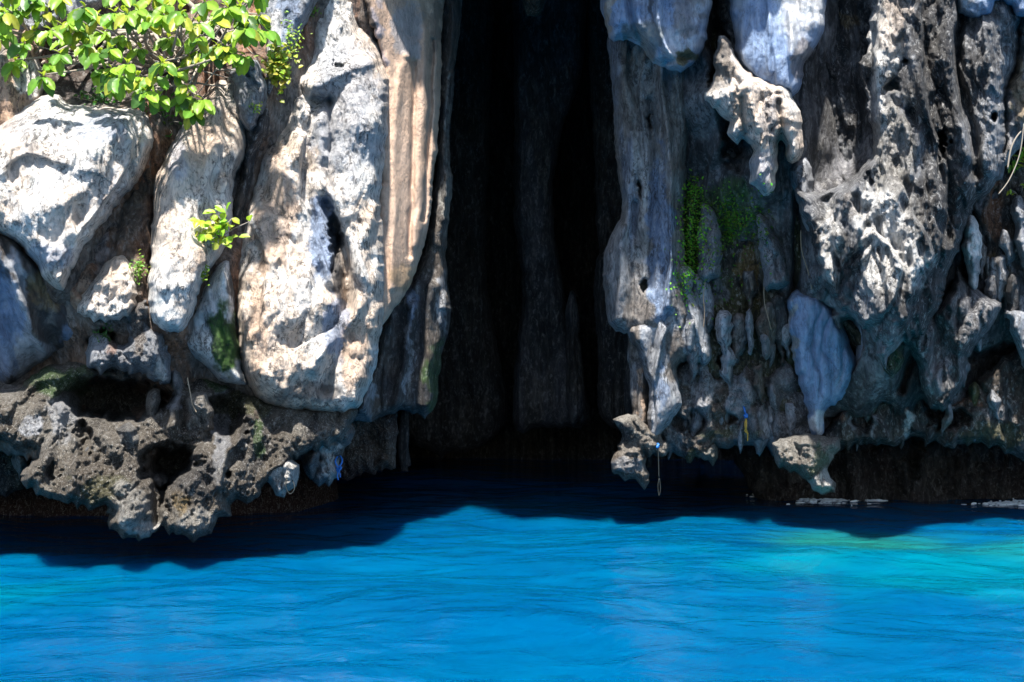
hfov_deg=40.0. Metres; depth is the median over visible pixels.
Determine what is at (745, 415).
rope
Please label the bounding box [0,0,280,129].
shrub
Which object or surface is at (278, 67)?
succulent
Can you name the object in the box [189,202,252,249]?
young plant
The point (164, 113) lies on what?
creeping plant
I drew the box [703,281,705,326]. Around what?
hanging root
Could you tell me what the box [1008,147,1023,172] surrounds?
climbing plant
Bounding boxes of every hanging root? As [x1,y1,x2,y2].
[187,378,196,412]
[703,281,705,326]
[800,230,811,288]
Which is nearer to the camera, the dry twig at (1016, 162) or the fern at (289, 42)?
the fern at (289, 42)
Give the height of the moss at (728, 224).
1.026 m
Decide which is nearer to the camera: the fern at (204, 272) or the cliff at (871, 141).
the fern at (204, 272)
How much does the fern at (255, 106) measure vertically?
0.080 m
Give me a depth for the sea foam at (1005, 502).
11.74 m
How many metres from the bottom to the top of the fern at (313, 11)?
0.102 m
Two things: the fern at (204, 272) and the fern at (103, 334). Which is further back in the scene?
the fern at (103, 334)
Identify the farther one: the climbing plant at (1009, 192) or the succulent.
the climbing plant at (1009, 192)
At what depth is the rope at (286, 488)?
8.88 m
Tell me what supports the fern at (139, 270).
attached to the cliff at (300, 340)
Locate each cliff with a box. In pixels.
[0,0,461,542]
[600,0,1023,501]
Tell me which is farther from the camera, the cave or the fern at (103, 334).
the cave
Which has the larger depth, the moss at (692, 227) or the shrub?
the moss at (692, 227)
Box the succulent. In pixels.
[254,42,302,102]
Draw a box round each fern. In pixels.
[92,323,112,341]
[128,249,150,284]
[201,265,209,285]
[248,102,262,113]
[280,11,312,63]
[309,7,321,17]
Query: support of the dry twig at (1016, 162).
attached to the cliff at (871, 141)
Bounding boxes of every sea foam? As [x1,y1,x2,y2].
[746,493,887,505]
[963,498,1023,505]
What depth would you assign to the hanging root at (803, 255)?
10.28 m
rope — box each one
[285,476,294,493]
[334,455,342,479]
[656,443,660,495]
[743,406,748,440]
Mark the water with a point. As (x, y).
(435, 569)
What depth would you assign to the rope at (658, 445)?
10.44 m
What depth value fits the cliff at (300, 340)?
9.04 m
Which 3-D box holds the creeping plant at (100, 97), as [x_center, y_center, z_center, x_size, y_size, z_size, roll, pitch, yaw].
[-2.688,-1.599,9.203,0.354,0.201,0.169,0,0,0]
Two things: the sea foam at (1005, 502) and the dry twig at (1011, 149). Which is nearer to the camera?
the dry twig at (1011, 149)
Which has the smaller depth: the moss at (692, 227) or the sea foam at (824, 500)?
the moss at (692, 227)
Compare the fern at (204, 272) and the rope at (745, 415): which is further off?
the rope at (745, 415)
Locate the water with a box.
[0,457,1023,681]
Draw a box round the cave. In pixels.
[396,0,733,471]
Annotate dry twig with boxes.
[998,123,1023,194]
[1007,129,1022,168]
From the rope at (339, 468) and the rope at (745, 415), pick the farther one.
the rope at (745, 415)
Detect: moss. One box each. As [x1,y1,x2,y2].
[664,169,715,327]
[682,174,772,319]
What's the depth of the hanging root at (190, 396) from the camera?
8.69 m
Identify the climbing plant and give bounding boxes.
[1006,184,1023,196]
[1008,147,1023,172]
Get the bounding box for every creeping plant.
[73,87,126,104]
[145,76,181,136]

